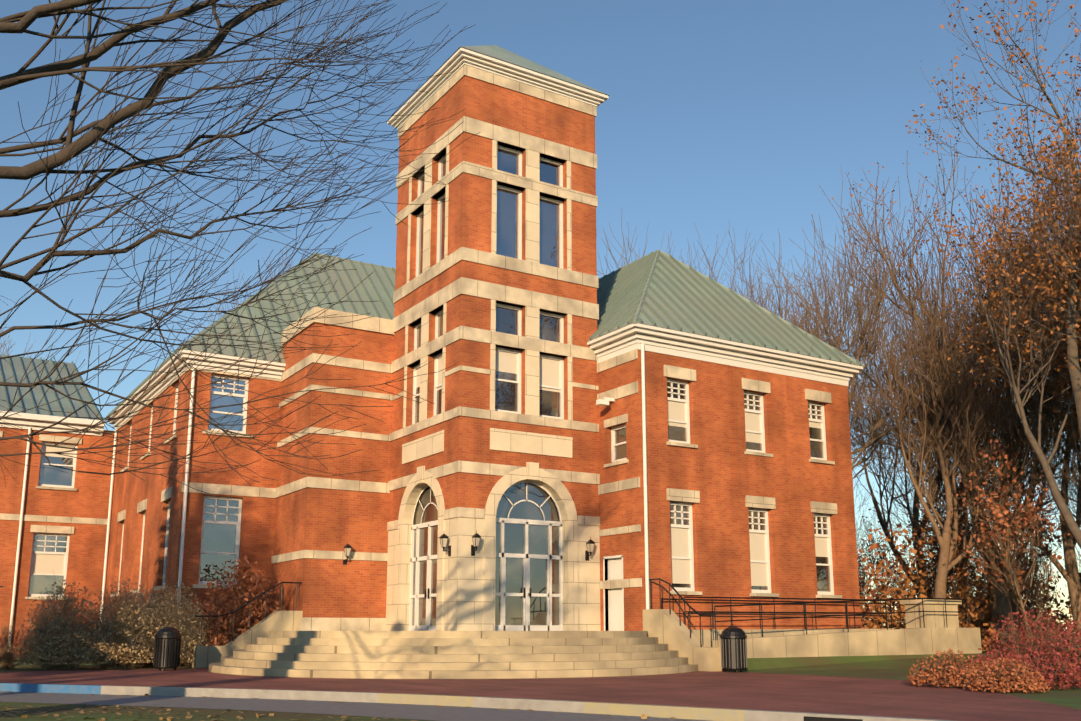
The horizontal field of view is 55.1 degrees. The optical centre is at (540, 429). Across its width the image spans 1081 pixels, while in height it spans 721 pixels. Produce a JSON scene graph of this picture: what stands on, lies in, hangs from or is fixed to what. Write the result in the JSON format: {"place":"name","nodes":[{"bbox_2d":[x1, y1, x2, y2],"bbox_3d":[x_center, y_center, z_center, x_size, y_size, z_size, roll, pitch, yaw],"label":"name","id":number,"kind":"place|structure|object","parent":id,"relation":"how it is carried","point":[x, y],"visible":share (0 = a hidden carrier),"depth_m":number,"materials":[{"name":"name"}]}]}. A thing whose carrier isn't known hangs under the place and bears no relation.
{"place":"outdoors","nodes":[
{"label":"outdoors","id":0,"kind":"place"},
{"bbox_2d":[0,702,432,720],"bbox_3d":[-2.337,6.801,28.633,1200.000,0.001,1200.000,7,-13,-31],"label":"ground","id":1,"kind":"structure","parent":0,"point":[97,713],"depth_m":15.28,"materials":[{"name":"green plant"}]},
{"bbox_2d":[0,296,66,487],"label":"tree","id":2,"kind":"object","parent":1,"relation":"on","point":[12,424],"visible":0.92,"depth_m":22.77,"materials":[{"name":"brown plant"}]},
{"bbox_2d":[0,0,479,494],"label":"tree","id":3,"kind":"object","parent":1,"relation":"on","point":[66,153],"visible":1,"depth_m":12.04,"materials":[{"name":"brown plant"}]},
{"bbox_2d":[0,47,862,650],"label":"white trim","id":4,"kind":"structure","parent":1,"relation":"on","point":[660,341],"depth_m":33.07,"materials":[{"name":"white paint"}]},
{"bbox_2d":[343,530,594,563],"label":"lanterns","id":5,"kind":"object","parent":4,"relation":"attached to","point":[477,535],"visible":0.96,"depth_m":29.65,"materials":[{"name":"black metal"}]},
{"bbox_2d":[344,538,593,555],"bbox_3d":[-2.438,3.487,30.744,7.886,0.290,2.764,-2,-11,8],"label":"lantern glass","id":6,"kind":"object","parent":5,"relation":"in","point":[589,546],"visible":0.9,"depth_m":29.65,"materials":[{"name":"beige"}]},
{"bbox_2d":[424,588,530,598],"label":"door handles","id":7,"kind":"object","parent":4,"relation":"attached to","point":[428,593],"depth_m":31.12,"materials":[{"name":"black"}]},
{"bbox_2d":[907,648,986,687],"bbox_3d":[7.850,4.639,19.919,1.618,0.840,1.588,7,-13,-31],"label":"shrub","id":8,"kind":"object","parent":1,"relation":"on","point":[918,678],"depth_m":19.74,"materials":[{"name":"orange plant"}]},
{"bbox_2d":[964,651,1031,675],"bbox_3d":[9.573,5.032,21.660,1.598,0.806,1.595,7,-13,-31],"label":"shrub","id":9,"kind":"object","parent":1,"relation":"on","point":[987,657],"depth_m":21.64,"materials":[{"name":"orange plant"}]},
{"bbox_2d":[963,657,1050,692],"bbox_3d":[8.180,4.381,18.255,1.426,0.715,1.404,7,-13,-31],"label":"shrub","id":10,"kind":"object","parent":1,"relation":"on","point":[1029,685],"depth_m":18.03,"materials":[{"name":"orange plant"}]},
{"bbox_2d":[189,556,279,661],"bbox_3d":[-9.561,5.960,31.883,3.640,4.178,3.191,7,-13,-31],"label":"shrub","id":11,"kind":"object","parent":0,"point":[227,625],"depth_m":31.66,"materials":[{"name":"red plant"}]},
{"bbox_2d":[0,691,710,720],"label":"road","id":12,"kind":"structure","parent":0,"point":[425,712],"depth_m":16.61,"materials":[{"name":"grey asphalt"}]},
{"bbox_2d":[0,691,684,720],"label":"fallen leaves","id":13,"kind":"object","parent":12,"relation":"on","point":[643,716],"visible":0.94,"depth_m":15.21,"materials":[{"name":"brown plant"}]},
{"bbox_2d":[101,685,952,720],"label":"curb","id":14,"kind":"structure","parent":12,"relation":"on","point":[559,705],"depth_m":17.84,"materials":[{"name":"concrete"}]},
{"bbox_2d":[0,683,105,693],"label":"blue painted curb","id":15,"kind":"structure","parent":14,"relation":"on","point":[55,688],"depth_m":20.57,"materials":[{"name":"blue paint"}]},
{"bbox_2d":[803,716,862,720],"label":"drain inlet","id":16,"kind":"object","parent":14,"relation":"in","point":[806,718],"visible":1,"depth_m":13.23,"materials":[{"name":"black metal"}]},
{"bbox_2d":[378,693,748,720],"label":"yellow curb","id":17,"kind":"structure","parent":12,"relation":"on","point":[694,713],"depth_m":15.09,"materials":[{"name":"yellow concrete"}]},
{"bbox_2d":[0,76,860,664],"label":"brick wall","id":18,"kind":"structure","parent":0,"point":[720,472],"depth_m":33.20,"materials":[{"name":"red brick"}]},
{"bbox_2d":[0,64,841,630],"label":"stone bands","id":19,"kind":"object","parent":18,"relation":"attached to","point":[500,294],"visible":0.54,"depth_m":32.69,"materials":[{"name":"beige stone"}]},
{"bbox_2d":[30,307,830,625],"bbox_3d":[-9.357,2.131,36.658,7.686,9.810,37.552,34,-36,-71],"label":"window glass","id":20,"kind":"object","parent":18,"relation":"attached to","point":[218,537],"visible":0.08,"depth_m":31.78,"materials":[{"name":"glass"}]},
{"bbox_2d":[33,350,827,585],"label":"window blinds","id":21,"kind":"object","parent":18,"relation":"in","point":[504,362],"visible":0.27,"depth_m":32.45,"materials":[{"name":"white fabric"}]},
{"bbox_2d":[0,45,864,420],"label":"building roof","id":22,"kind":"structure","parent":18,"relation":"attached to","point":[498,53],"depth_m":37.66,"materials":[{"name":"green metal"}]},
{"bbox_2d":[0,251,861,419],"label":"roof seams","id":23,"kind":"object","parent":22,"relation":"on","point":[610,288],"visible":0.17,"depth_m":36.07,"materials":[{"name":"green metal"}]},
{"bbox_2d":[386,140,600,630],"bbox_3d":[-1.946,-1.526,31.970,6.930,15.800,3.465,-3,-11,13],"label":"stone surround","id":24,"kind":"object","parent":18,"relation":"attached to","point":[465,599],"visible":0.73,"depth_m":31.41,"materials":[{"name":"beige stone"}]},
{"bbox_2d":[0,668,1080,720],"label":"pavement","id":25,"kind":"structure","parent":0,"point":[819,694],"depth_m":18.90,"materials":[{"name":"red brick"}]},
{"bbox_2d":[153,626,181,670],"bbox_3d":[-10.076,5.913,27.972,0.694,1.170,0.694,7,-13,-31],"label":"trash can","id":26,"kind":"object","parent":25,"relation":"on","point":[167,644],"visible":1,"depth_m":27.73,"materials":[{"name":"black metal"}]},
{"bbox_2d":[192,609,721,678],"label":"steps","id":27,"kind":"structure","parent":25,"relation":"on","point":[277,644],"depth_m":24.64,"materials":[{"name":"beige stone"}]},
{"bbox_2d":[195,578,969,646],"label":"railings","id":28,"kind":"object","parent":27,"relation":"on","point":[849,601],"visible":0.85,"depth_m":30.72,"materials":[{"name":"black metal"}]},
{"bbox_2d":[720,626,747,672],"bbox_3d":[5.012,5.695,26.852,0.694,1.170,0.694,7,-13,-31],"label":"trash can","id":29,"kind":"object","parent":25,"relation":"on","point":[733,639],"visible":1,"depth_m":26.60,"materials":[{"name":"black metal"}]},
{"bbox_2d":[0,647,1080,709],"bbox_3d":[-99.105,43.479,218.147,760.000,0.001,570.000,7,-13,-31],"label":"lawn terrace","id":30,"kind":"structure","parent":0,"point":[1069,697],"depth_m":24.36,"materials":[{"name":"green plant"}]},
{"bbox_2d":[0,619,31,669],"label":"bare shrub twigs","id":31,"kind":"object","parent":30,"relation":"on","point":[6,663],"visible":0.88,"depth_m":28.76,"materials":[{"name":"brown plant"}]},
{"bbox_2d":[0,311,90,415],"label":"tree","id":32,"kind":"object","parent":30,"relation":"on","point":[24,351],"visible":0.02,"depth_m":59.98,"materials":[{"name":"brown plant"}]},
{"bbox_2d":[11,570,107,669],"bbox_3d":[-13.353,5.620,29.056,2.791,3.391,2.910,7,-13,-31],"label":"bare hedge","id":33,"kind":"object","parent":30,"relation":"on","point":[55,666],"depth_m":28.58,"materials":[{"name":"plant"}]},
{"bbox_2d":[71,569,166,668],"bbox_3d":[-11.952,5.770,29.733,3.426,3.430,3.186,7,-13,-31],"label":"bare hedge","id":34,"kind":"object","parent":30,"relation":"on","point":[120,665],"depth_m":29.20,"materials":[{"name":"plant"}]},
{"bbox_2d":[115,585,166,667],"bbox_3d":[-11.902,6.071,31.010,2.902,3.138,2.604,7,-13,-31],"label":"bare hedge","id":35,"kind":"object","parent":30,"relation":"on","point":[146,663],"depth_m":30.89,"materials":[{"name":"plant"}]},
{"bbox_2d":[134,578,215,667],"bbox_3d":[-10.863,5.960,30.787,2.944,3.437,3.111,7,-13,-31],"label":"bare hedge","id":36,"kind":"object","parent":30,"relation":"on","point":[182,623],"depth_m":30.45,"materials":[{"name":"plant"}]},
{"bbox_2d":[188,244,307,332],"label":"tree","id":37,"kind":"object","parent":30,"relation":"on","point":[247,287],"depth_m":55.24,"materials":[{"name":"brown plant"}]},
{"bbox_2d":[596,216,753,288],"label":"tree","id":38,"kind":"object","parent":30,"relation":"on","point":[628,242],"depth_m":48.14,"materials":[{"name":"brown plant"}]},
{"bbox_2d":[724,245,815,331],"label":"tree","id":39,"kind":"object","parent":30,"relation":"on","point":[755,285],"visible":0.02,"depth_m":54.69,"materials":[{"name":"brown plant"}]},
{"bbox_2d":[681,230,930,478],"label":"tree","id":40,"kind":"object","parent":30,"relation":"on","point":[866,452],"visible":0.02,"depth_m":51.81,"materials":[{"name":"brown plant"}]},
{"bbox_2d":[676,169,991,468],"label":"tree","id":41,"kind":"object","parent":30,"relation":"on","point":[838,341],"visible":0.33,"depth_m":40.41,"materials":[{"name":"brown plant"}]},
{"bbox_2d":[691,599,981,670],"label":"retaining wall","id":42,"kind":"structure","parent":30,"relation":"on","point":[914,637],"depth_m":31.13,"materials":[{"name":"beige concrete"}]},
{"bbox_2d":[727,653,993,672],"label":"lawn bank","id":43,"kind":"structure","parent":30,"relation":"on","point":[828,664],"depth_m":29.23,"materials":[{"name":"green plant"}]},
{"bbox_2d":[856,521,874,557],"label":"tree","id":44,"kind":"object","parent":30,"relation":"on","point":[862,540],"depth_m":55.99,"materials":[{"name":"brown plant"}]},
{"bbox_2d":[854,478,896,608],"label":"tree","id":45,"kind":"object","parent":30,"relation":"on","point":[873,540],"visible":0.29,"depth_m":56.30,"materials":[{"name":"brown plant"}]},
{"bbox_2d":[857,510,899,607],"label":"tree","id":46,"kind":"object","parent":30,"relation":"on","point":[862,574],"visible":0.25,"depth_m":58.34,"materials":[{"name":"brown plant"}]},
{"bbox_2d":[785,239,995,594],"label":"tree","id":47,"kind":"object","parent":30,"relation":"on","point":[884,523],"visible":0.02,"depth_m":53.20,"materials":[{"name":"brown plant"}]},
{"bbox_2d":[866,541,915,625],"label":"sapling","id":48,"kind":"object","parent":30,"relation":"on","point":[897,575],"visible":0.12,"depth_m":78.15,"materials":[{"name":"orange plant"}]},
{"bbox_2d":[878,499,943,599],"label":"tree","id":49,"kind":"object","parent":30,"relation":"on","point":[911,543],"visible":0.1,"depth_m":52.66,"materials":[{"name":"brown plant"}]},
{"bbox_2d":[904,491,990,619],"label":"tree","id":50,"kind":"object","parent":30,"relation":"on","point":[934,546],"visible":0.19,"depth_m":45.35,"materials":[{"name":"brown plant"}]},
{"bbox_2d":[909,449,989,621],"bbox_3d":[15.204,4.412,38.479,3.031,8.153,4.688,-1,-11,7],"label":"tree","id":51,"kind":"object","parent":30,"relation":"on","point":[955,576],"visible":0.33,"depth_m":37.80,"materials":[{"name":"brown plant"}]},
{"bbox_2d":[828,137,1080,654],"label":"tall tree","id":52,"kind":"object","parent":30,"relation":"on","point":[1000,600],"visible":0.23,"depth_m":39.11,"materials":[{"name":"brown plant"}]},
{"bbox_2d":[832,0,1080,481],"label":"orange leaves","id":53,"kind":"object","parent":52,"relation":"attached to","point":[1028,258],"visible":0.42,"depth_m":29.53,"materials":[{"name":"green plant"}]},
{"bbox_2d":[847,260,1076,599],"bbox_3d":[14.227,1.090,36.756,9.090,14.045,7.173,7,-13,-31],"label":"tree","id":54,"kind":"object","parent":30,"relation":"on","point":[947,545],"visible":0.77,"depth_m":36.53,"materials":[{"name":"brown plant"}]},
{"bbox_2d":[852,244,1078,625],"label":"tree","id":55,"kind":"object","parent":30,"relation":"on","point":[959,495],"visible":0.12,"depth_m":45.52,"materials":[{"name":"brown plant"}]},
{"bbox_2d":[861,358,1080,588],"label":"tree","id":56,"kind":"object","parent":30,"relation":"on","point":[911,498],"visible":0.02,"depth_m":58.54,"materials":[{"name":"brown plant"}]},
{"bbox_2d":[888,227,1080,644],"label":"tree","id":57,"kind":"object","parent":30,"relation":"on","point":[1069,572],"visible":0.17,"depth_m":37.25,"materials":[{"name":"brown plant"}]},
{"bbox_2d":[907,0,1080,548],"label":"tree","id":58,"kind":"object","parent":30,"relation":"on","point":[1073,353],"visible":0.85,"depth_m":28.42,"materials":[{"name":"brown plant"}]},
{"bbox_2d":[957,469,1057,592],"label":"tree","id":59,"kind":"object","parent":30,"relation":"on","point":[1004,536],"visible":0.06,"depth_m":43.29,"materials":[{"name":"brown plant"}]},
{"bbox_2d":[971,581,1046,651],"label":"brush","id":60,"kind":"object","parent":30,"relation":"on","point":[976,594],"depth_m":51.43,"materials":[{"name":"brown plant"}]},
{"bbox_2d":[959,435,1064,638],"bbox_3d":[14.605,3.594,32.451,3.700,7.463,3.092,7,-13,-31],"label":"sapling","id":61,"kind":"object","parent":30,"relation":"on","point":[1009,550],"visible":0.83,"depth_m":32.33,"materials":[{"name":"orange plant"}]},
{"bbox_2d":[971,578,1053,646],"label":"brush","id":62,"kind":"object","parent":30,"relation":"on","point":[1012,601],"depth_m":52.61,"materials":[{"name":"brown plant"}]},
{"bbox_2d":[967,548,1064,648],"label":"brush","id":63,"kind":"object","parent":30,"relation":"on","point":[1013,604],"depth_m":48.72,"materials":[{"name":"brown plant"}]},
{"bbox_2d":[974,583,1060,628],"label":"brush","id":64,"kind":"object","parent":30,"relation":"on","point":[1022,597],"depth_m":57.59,"materials":[{"name":"brown plant"}]},
{"bbox_2d":[957,110,1080,489],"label":"tall tree","id":65,"kind":"object","parent":30,"relation":"on","point":[1070,418],"visible":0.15,"depth_m":36.51,"materials":[{"name":"brown plant"}]},
{"bbox_2d":[1004,554,1039,597],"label":"tree","id":66,"kind":"object","parent":30,"relation":"on","point":[1022,568],"depth_m":56.73,"materials":[{"name":"brown plant"}]},
{"bbox_2d":[978,478,1068,644],"bbox_3d":[15.618,4.507,33.845,3.083,6.202,2.436,1,-11,-5],"label":"sapling","id":67,"kind":"object","parent":30,"relation":"on","point":[1015,592],"visible":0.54,"depth_m":33.70,"materials":[{"name":"brown plant"}]},
{"bbox_2d":[982,573,1066,625],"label":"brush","id":68,"kind":"object","parent":30,"relation":"on","point":[1038,605],"depth_m":54.25,"materials":[{"name":"brown plant"}]},
{"bbox_2d":[1003,534,1053,637],"bbox_3d":[17.795,6.155,38.294,2.050,4.666,1.610,0,-11,1],"label":"tree","id":69,"kind":"object","parent":30,"relation":"on","point":[1040,597],"visible":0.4,"depth_m":38.13,"materials":[{"name":"brown plant"}]},
{"bbox_2d":[978,604,1080,672],"bbox_3d":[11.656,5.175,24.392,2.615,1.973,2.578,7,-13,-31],"label":"shrub","id":70,"kind":"object","parent":30,"relation":"on","point":[1020,642],"depth_m":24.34,"materials":[{"name":"red plant"}]},
{"bbox_2d":[1012,546,1047,592],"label":"tree","id":71,"kind":"object","parent":30,"relation":"on","point":[1034,569],"visible":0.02,"depth_m":66.79,"materials":[{"name":"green plant"}]},
{"bbox_2d":[1022,519,1061,616],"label":"tree","id":72,"kind":"object","parent":30,"relation":"on","point":[1044,573],"visible":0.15,"depth_m":55.93,"materials":[{"name":"brown plant"}]},
{"bbox_2d":[1006,647,1080,689],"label":"shrub","id":73,"kind":"object","parent":30,"relation":"on","point":[1045,668],"depth_m":18.94,"materials":[{"name":"red plant"}]},
{"bbox_2d":[1025,572,1080,649],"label":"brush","id":74,"kind":"object","parent":30,"relation":"on","point":[1061,617],"depth_m":43.10,"materials":[{"name":"brown plant"}]},
{"bbox_2d":[1041,415,1080,566],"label":"tree","id":75,"kind":"object","parent":30,"relation":"on","point":[1075,484],"visible":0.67,"depth_m":32.66,"materials":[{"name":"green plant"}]},
{"bbox_2d":[1043,427,1080,526],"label":"tree","id":76,"kind":"object","parent":30,"relation":"on","point":[1071,488],"visible":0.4,"depth_m":37.59,"materials":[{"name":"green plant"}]},
{"bbox_2d":[1047,618,1080,677],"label":"shrub","id":77,"kind":"object","parent":30,"relation":"on","point":[1072,649],"depth_m":21.88,"materials":[{"name":"red plant"}]},
{"bbox_2d":[1054,612,1080,655],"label":"shrub","id":78,"kind":"object","parent":30,"relation":"on","point":[1071,634],"depth_m":25.29,"materials":[{"name":"red plant"}]},
{"bbox_2d":[0,0,1080,628],"label":"sky","id":79,"kind":"structure","parent":0,"point":[718,117],"materials":[{"name":"blue"}]},
{"bbox_2d":[857,521,935,628],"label":"brush","id":80,"kind":"object","parent":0,"point":[866,568],"depth_m":43.05,"materials":[{"name":"brown plant"}]},
{"bbox_2d":[860,492,1004,650],"bbox_3d":[14.360,6.088,38.383,5.656,7.921,6.283,7,-13,-31],"label":"brush","id":81,"kind":"object","parent":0,"point":[922,589],"depth_m":38.08,"materials":[{"name":"brown plant"}]},
{"bbox_2d":[930,560,985,611],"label":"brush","id":82,"kind":"object","parent":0,"point":[971,581],"depth_m":59.25,"materials":[{"name":"brown plant"}]},
{"bbox_2d":[857,430,1073,605],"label":"rusty brush leaves","id":83,"kind":"object","parent":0,"point":[1006,512],"visible":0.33,"depth_m":33.66,"materials":[{"name":"brown plant"}]}
]}

